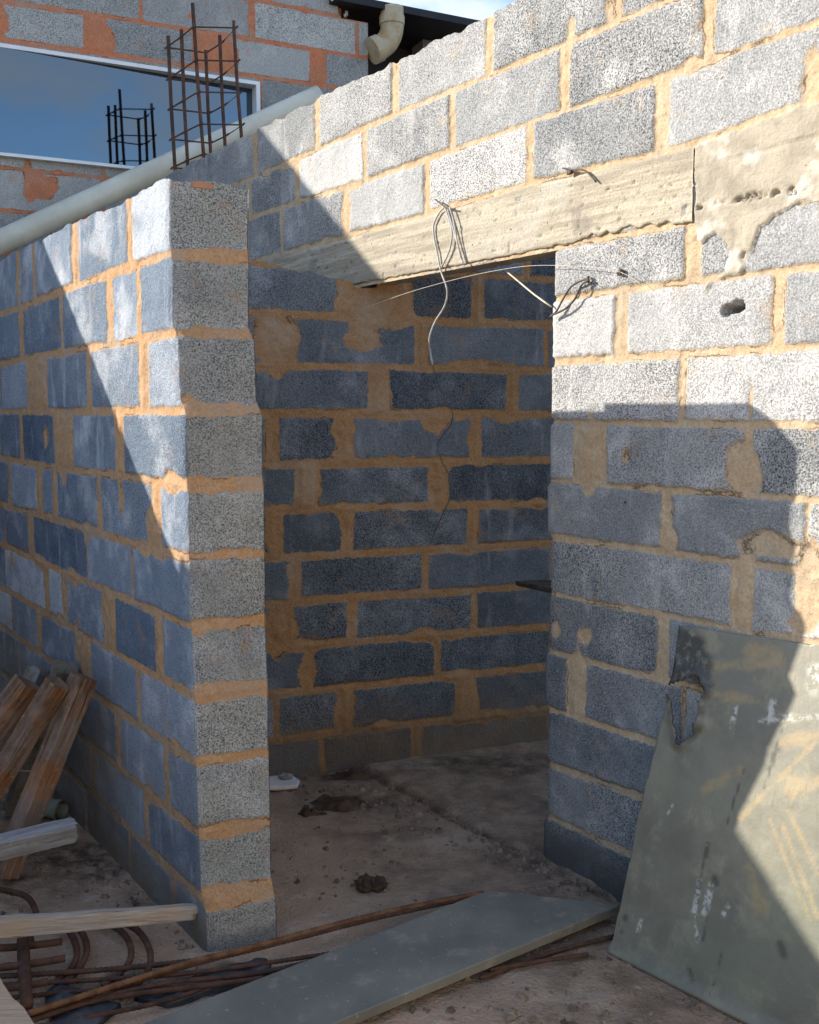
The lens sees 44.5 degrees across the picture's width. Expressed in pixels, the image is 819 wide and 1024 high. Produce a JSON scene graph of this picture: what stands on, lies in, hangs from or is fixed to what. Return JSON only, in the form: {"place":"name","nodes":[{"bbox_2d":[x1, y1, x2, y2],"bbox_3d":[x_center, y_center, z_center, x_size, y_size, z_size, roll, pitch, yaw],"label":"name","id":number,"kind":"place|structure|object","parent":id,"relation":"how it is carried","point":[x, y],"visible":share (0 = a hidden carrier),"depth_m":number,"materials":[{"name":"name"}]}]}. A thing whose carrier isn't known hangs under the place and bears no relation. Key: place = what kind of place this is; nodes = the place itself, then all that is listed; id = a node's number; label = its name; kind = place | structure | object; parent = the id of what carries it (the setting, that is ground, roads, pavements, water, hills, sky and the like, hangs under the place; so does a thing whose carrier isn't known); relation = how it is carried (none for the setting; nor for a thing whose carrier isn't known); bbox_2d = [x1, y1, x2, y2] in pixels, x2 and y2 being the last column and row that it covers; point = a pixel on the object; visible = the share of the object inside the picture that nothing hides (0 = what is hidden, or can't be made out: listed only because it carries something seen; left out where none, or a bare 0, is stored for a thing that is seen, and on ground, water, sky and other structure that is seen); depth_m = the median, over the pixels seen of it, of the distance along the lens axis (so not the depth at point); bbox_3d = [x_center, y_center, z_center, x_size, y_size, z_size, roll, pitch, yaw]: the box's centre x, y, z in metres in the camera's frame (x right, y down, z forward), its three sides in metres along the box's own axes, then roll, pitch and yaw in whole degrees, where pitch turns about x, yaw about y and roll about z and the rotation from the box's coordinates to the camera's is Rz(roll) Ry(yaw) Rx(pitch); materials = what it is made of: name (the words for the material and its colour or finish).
{"place":"outdoors","nodes":[
{"label":"outdoors","id":0,"kind":"place"},
{"bbox_2d":[0,0,479,260],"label":"block house","id":1,"kind":"structure","parent":0,"point":[84,96],"depth_m":6.59,"materials":[{"name":"grey brick"}]},
{"bbox_2d":[0,43,259,169],"bbox_3d":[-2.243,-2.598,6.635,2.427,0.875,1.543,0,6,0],"label":"window","id":2,"kind":"structure","parent":1,"relation":"in","point":[57,107],"depth_m":6.47,"materials":[{"name":"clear glass"}]},
{"bbox_2d":[0,86,322,255],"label":"drain pipe","id":3,"kind":"object","parent":1,"relation":"attached to","point":[62,213],"visible":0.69,"depth_m":6.25,"materials":[{"name":"grey plastic"}]},
{"bbox_2d":[0,739,744,1023],"bbox_3d":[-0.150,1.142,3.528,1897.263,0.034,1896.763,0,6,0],"label":"ground","id":4,"kind":"structure","parent":0,"point":[499,793],"depth_m":3.17,"materials":[{"name":"concrete"}]},
{"bbox_2d":[0,674,38,751],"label":"timber post","id":5,"kind":"object","parent":4,"relation":"on","point":[17,693],"visible":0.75,"depth_m":3.29,"materials":[{"name":"brown wood"}]},
{"bbox_2d":[0,887,38,913],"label":"rebar hoop","id":6,"kind":"object","parent":4,"relation":"on","point":[28,898],"visible":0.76,"depth_m":3.00,"materials":[{"name":"metal"}]},
{"bbox_2d":[0,676,68,800],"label":"timber post","id":7,"kind":"object","parent":4,"relation":"on","point":[40,710],"visible":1,"depth_m":3.21,"materials":[{"name":"brown wood"}]},
{"bbox_2d":[22,664,49,687],"bbox_3d":[-1.458,0.856,3.610,0.080,0.623,0.079,7,-24,27],"label":"timber post","id":8,"kind":"object","parent":4,"relation":"on","point":[36,675],"visible":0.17,"depth_m":3.68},
{"bbox_2d":[5,659,77,815],"bbox_3d":[-1.326,0.820,3.596,0.080,0.670,0.080,13,24,-31],"label":"timber post","id":9,"kind":"object","parent":4,"relation":"on","point":[62,669],"visible":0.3,"depth_m":3.58,"materials":[{"name":"orange-brown timber"}]},
{"bbox_2d":[0,671,97,878],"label":"timber post","id":10,"kind":"object","parent":4,"relation":"on","point":[49,762],"visible":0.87,"depth_m":3.21,"materials":[{"name":"brown wood"}]},
{"bbox_2d":[0,817,77,860],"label":"weathered plank","id":11,"kind":"object","parent":10,"relation":"on","point":[34,838],"visible":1,"depth_m":2.95,"materials":[{"name":"grey wood"}]},
{"bbox_2d":[43,799,67,819],"bbox_3d":[-1.357,1.095,3.716,0.164,0.074,0.074,2,6,23],"label":"pipe stub","id":12,"kind":"object","parent":4,"relation":"on","point":[57,809],"visible":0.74,"depth_m":3.68,"materials":[{"name":"grey plastic"}]},
{"bbox_2d":[45,978,80,1018],"bbox_3d":[-0.884,1.235,2.547,0.101,0.045,0.111,-4,7,-34],"label":"plastic scrap","id":13,"kind":"object","parent":4,"relation":"on","point":[60,995],"visible":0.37,"depth_m":2.54,"materials":[{"name":"blue plastic"}]},
{"bbox_2d":[54,932,80,979],"bbox_3d":[-0.956,1.190,2.765,0.076,0.044,0.350,-2,6,-23],"label":"rebar hoop","id":14,"kind":"object","parent":4,"relation":"on","point":[76,947],"visible":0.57,"depth_m":2.69,"materials":[{"name":"metal"}]},
{"bbox_2d":[65,931,90,978],"bbox_3d":[-0.921,1.191,2.756,0.079,0.044,0.358,-2,6,-20],"label":"rebar hoop","id":15,"kind":"object","parent":4,"relation":"on","point":[86,948],"visible":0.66,"depth_m":2.69,"materials":[{"name":"metal"}]},
{"bbox_2d":[49,1001,120,1023],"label":"plastic scrap","id":16,"kind":"object","parent":4,"relation":"on","point":[69,1016],"visible":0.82,"depth_m":2.45,"materials":[{"name":"blue plastic"}]},
{"bbox_2d":[0,957,194,978],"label":"rebar rod","id":17,"kind":"object","parent":4,"relation":"on","point":[94,970],"visible":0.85,"depth_m":2.61,"materials":[{"name":"metal"}]},
{"bbox_2d":[0,936,64,1010],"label":"rebar mesh","id":18,"kind":"object","parent":17,"relation":"on","point":[25,985],"visible":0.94,"depth_m":2.60,"materials":[{"name":"metal"}]},
{"bbox_2d":[100,928,134,986],"bbox_3d":[-0.810,1.191,2.752,0.097,0.044,0.356,-2,6,-20],"label":"rebar hoop","id":19,"kind":"object","parent":4,"relation":"on","point":[123,934],"visible":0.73,"depth_m":2.69,"materials":[{"name":"metal"}]},
{"bbox_2d":[0,903,197,938],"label":"pale plank","id":20,"kind":"object","parent":19,"relation":"on","point":[21,925],"visible":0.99,"depth_m":2.71,"materials":[{"name":"beige wood"}]},
{"bbox_2d":[40,988,207,1023],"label":"rebar rod","id":21,"kind":"object","parent":4,"relation":"on","point":[146,1005],"visible":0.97,"depth_m":2.48,"materials":[{"name":"metal"}]},
{"bbox_2d":[11,981,239,999],"bbox_3d":[-0.753,1.220,2.553,0.634,0.014,0.027,-1,6,-7],"label":"rebar rod","id":22,"kind":"object","parent":4,"relation":"on","point":[49,994],"visible":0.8,"depth_m":2.54,"materials":[{"name":"metal"}]},
{"bbox_2d":[0,179,276,951],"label":"block wall","id":23,"kind":"structure","parent":4,"relation":"on","point":[132,548],"depth_m":2.92,"materials":[{"name":"concrete"}]},
{"bbox_2d":[31,976,263,1022],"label":"rebar rod","id":24,"kind":"object","parent":4,"relation":"on","point":[107,998],"visible":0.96,"depth_m":2.53,"materials":[{"name":"metal"}]},
{"bbox_2d":[2,951,329,984],"bbox_3d":[-0.662,1.207,2.622,0.945,0.014,0.047,-1,6,-10],"label":"rebar rod","id":25,"kind":"object","parent":4,"relation":"on","point":[184,973],"visible":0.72,"depth_m":2.62,"materials":[{"name":"metal"}]},
{"bbox_2d":[30,959,309,1017],"bbox_3d":[-0.519,1.210,2.594,0.964,0.016,0.052,-2,6,-20],"label":"rebar rod","id":26,"kind":"object","parent":4,"relation":"on","point":[160,984],"visible":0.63,"depth_m":2.58,"materials":[{"name":"metal"}]},
{"bbox_2d":[119,926,153,1000],"bbox_3d":[-0.754,1.194,2.727,0.104,0.044,0.409,-2,6,-19],"label":"rebar hoop","id":27,"kind":"object","parent":26,"relation":"on","point":[140,933],"visible":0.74,"depth_m":2.71,"materials":[{"name":"metal"}]},
{"bbox_2d":[26,899,463,1011],"bbox_3d":[-0.426,1.188,2.699,1.374,0.014,0.043,-3,6,-28],"label":"rebar rod","id":28,"kind":"object","parent":26,"relation":"on","point":[368,920],"visible":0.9,"depth_m":2.80,"materials":[{"name":"metal"}]},
{"bbox_2d":[27,890,483,1015],"bbox_3d":[-0.358,1.176,2.732,1.297,0.018,0.056,-3,6,-28],"label":"rebar rod","id":29,"kind":"object","parent":28,"relation":"on","point":[101,990],"visible":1,"depth_m":2.67,"materials":[{"name":"orange metal"}]},
{"bbox_2d":[135,958,270,1007],"bbox_3d":[-0.529,1.231,2.605,0.356,0.047,0.090,-3,6,-30],"label":"plastic scrap","id":30,"kind":"object","parent":4,"relation":"on","point":[179,1002],"visible":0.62,"depth_m":2.56,"materials":[{"name":"plastic"}]},
{"bbox_2d":[269,775,299,789],"bbox_3d":[-0.516,1.086,4.019,0.149,0.018,0.138,0,6,0],"label":"white packet","id":31,"kind":"object","parent":4,"relation":"on","point":[276,782],"visible":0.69,"depth_m":3.98,"materials":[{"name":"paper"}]},
{"bbox_2d":[278,772,292,779],"bbox_3d":[-0.500,1.065,4.033,0.063,0.032,0.041,0,6,0],"label":"pebble","id":32,"kind":"object","parent":31,"relation":"on","point":[285,776],"visible":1,"depth_m":4.02,"materials":[{"name":"grey stone"}]},
{"bbox_2d":[297,805,327,817],"bbox_3d":[-0.368,1.117,3.730,0.132,0.048,0.070,0,6,0],"label":"dirt heap","id":33,"kind":"object","parent":4,"relation":"on","point":[306,811],"visible":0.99,"depth_m":3.72,"materials":[{"name":"brown soil"}]},
{"bbox_2d":[309,794,367,812],"bbox_3d":[-0.274,1.109,3.822,0.299,0.046,0.202,0,6,0],"label":"dirt heap","id":34,"kind":"object","parent":4,"relation":"on","point":[325,802],"visible":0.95,"depth_m":3.80,"materials":[{"name":"brown soil"}]},
{"bbox_2d":[329,767,378,780],"bbox_3d":[-0.240,1.075,4.097,0.382,0.061,0.110,0,6,0],"label":"dirt heap","id":35,"kind":"object","parent":4,"relation":"on","point":[351,773],"visible":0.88,"depth_m":4.08,"materials":[{"name":"brown soil"}]},
{"bbox_2d":[354,873,372,892],"bbox_3d":[-0.141,1.165,3.136,0.070,0.056,0.062,0,6,0],"label":"earth clump","id":36,"kind":"object","parent":4,"relation":"on","point":[363,884],"visible":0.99,"depth_m":3.12,"materials":[{"name":"brown soil"}]},
{"bbox_2d":[0,780,738,1023],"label":"rubble crumbs","id":37,"kind":"object","parent":4,"relation":"on","point":[509,1015],"visible":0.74,"depth_m":3.19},
{"bbox_2d":[370,875,388,891],"bbox_3d":[-0.098,1.167,3.142,0.055,0.052,0.062,-5,8,-42],"label":"earth clump","id":38,"kind":"object","parent":4,"relation":"on","point":[379,883],"visible":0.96,"depth_m":3.12,"materials":[{"name":"brown soil"}]},
{"bbox_2d":[143,890,619,1023],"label":"grey board","id":39,"kind":"object","parent":4,"relation":"on","point":[376,974],"visible":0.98,"depth_m":2.63,"materials":[{"name":"grey wood"}]},
{"bbox_2d":[249,256,555,777],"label":"room wall","id":40,"kind":"structure","parent":4,"relation":"on","point":[393,632],"depth_m":4.18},
{"bbox_2d":[166,0,818,902],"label":"doorway wall","id":41,"kind":"structure","parent":4,"relation":"on","point":[684,470],"depth_m":2.95,"materials":[{"name":"concrete"}]},
{"bbox_2d":[164,3,244,171],"bbox_3d":[-1.207,-2.167,5.990,0.463,1.625,0.174,-3,6,-25],"label":"rebar cage","id":42,"kind":"object","parent":41,"relation":"on","point":[169,79],"visible":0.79,"depth_m":5.94,"materials":[{"name":"metal"}]},
{"bbox_2d":[428,207,452,542],"bbox_3d":[0.106,-0.485,3.669,0.039,1.224,0.148,-4,7,-35],"label":"hanging cable","id":43,"kind":"object","parent":41,"relation":"hanging from","point":[435,219],"visible":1,"depth_m":3.65,"materials":[{"name":"metal"}]},
{"bbox_2d":[434,199,455,209],"bbox_3d":[0.126,-1.090,3.545,0.006,0.058,0.118,-4,7,-36],"label":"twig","id":44,"kind":"object","parent":43,"relation":"attached to","point":[444,206],"visible":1,"depth_m":3.54,"materials":[{"name":"metal"}]},
{"bbox_2d":[442,208,452,265],"bbox_3d":[0.134,-0.981,3.551,0.006,0.208,0.060,-4,7,-36],"label":"wire loop","id":45,"kind":"object","parent":41,"relation":"attached to","point":[451,237],"visible":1,"depth_m":3.54,"materials":[{"name":"grey metal"}]},
{"bbox_2d":[447,209,462,259],"bbox_3d":[0.159,-0.977,3.517,0.006,0.199,0.093,-4,7,-36],"label":"wire end","id":46,"kind":"object","parent":41,"relation":"attached to","point":[453,228],"visible":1,"depth_m":3.52,"materials":[{"name":"grey metal"}]},
{"bbox_2d":[449,207,463,262],"bbox_3d":[0.164,-0.969,3.501,0.006,0.203,0.082,-4,7,-36],"label":"wire end","id":47,"kind":"object","parent":41,"relation":"attached to","point":[456,235],"visible":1,"depth_m":3.50,"materials":[{"name":"grey metal"}]},
{"bbox_2d":[360,265,641,309],"bbox_3d":[0.202,-0.762,3.480,0.020,0.116,1.582,-4,7,-36],"label":"loose wire","id":48,"kind":"object","parent":41,"relation":"attached to","point":[620,271],"visible":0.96,"depth_m":3.14,"materials":[{"name":"grey metal"}]},
{"bbox_2d":[505,270,551,306],"bbox_3d":[0.385,-0.736,3.288,0.017,0.157,0.311,-2,6,-22],"label":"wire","id":49,"kind":"object","parent":41,"relation":"attached to","point":[525,287],"visible":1,"depth_m":3.27,"materials":[{"name":"white metal"}]},
{"bbox_2d":[550,276,589,317],"bbox_3d":[0.497,-0.662,3.082,0.021,0.114,0.165,-4,7,-36],"label":"tie wire knot","id":50,"kind":"object","parent":41,"relation":"attached to","point":[586,280],"visible":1,"depth_m":3.07,"materials":[{"name":"grey metal"}]},
{"bbox_2d":[562,167,596,181],"bbox_3d":[0.512,-1.019,3.023,0.017,0.071,0.144,-3,7,-32],"label":"tie wire knot","id":51,"kind":"object","parent":41,"relation":"attached to","point":[569,171],"visible":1,"depth_m":3.03,"materials":[{"name":"grey metal"}]},
{"bbox_2d":[489,952,588,971],"bbox_3d":[0.350,1.214,2.700,0.287,0.014,0.018,-2,6,-16],"label":"rebar rod","id":52,"kind":"object","parent":4,"relation":"on","point":[544,960],"visible":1,"depth_m":2.70,"materials":[{"name":"metal"}]},
{"bbox_2d":[479,934,613,979],"bbox_3d":[0.386,1.213,2.743,0.463,0.014,0.026,-3,6,-28],"label":"rebar rod","id":53,"kind":"object","parent":4,"relation":"on","point":[551,953],"visible":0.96,"depth_m":2.75,"materials":[{"name":"metal"}]},
{"bbox_2d":[607,625,818,1023],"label":"leaning sheet","id":54,"kind":"object","parent":4,"relation":"on","point":[719,908],"visible":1,"depth_m":2.56,"materials":[{"name":"grey metal"}]},
{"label":"board support","id":55,"kind":"object","parent":4,"relation":"on","visible":0},
{"bbox_2d":[0,979,33,1023],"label":"pale board","id":56,"kind":"object","parent":55,"relation":"on","point":[12,1011],"visible":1,"depth_m":2.06,"materials":[{"name":"beige wood"}]},
{"bbox_2d":[378,0,514,20],"label":"sky","id":57,"kind":"structure","parent":0,"point":[480,10],"materials":[{"name":"white"}]},
{"bbox_3d":[0.629,0.719,3.569,0.085,0.847,0.086,0,6,0],"label":"plank prop","id":58,"kind":"object","parent":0,"visible":0},
{"bbox_2d":[515,580,551,592],"bbox_3d":[0.551,0.285,3.830,0.165,0.025,0.574,-1,-1,-8],"label":"dark plank","id":59,"kind":"object","parent":58,"relation":"on","point":[542,585],"visible":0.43,"depth_m":3.88,"materials":[{"name":"brown wood"}]}
]}

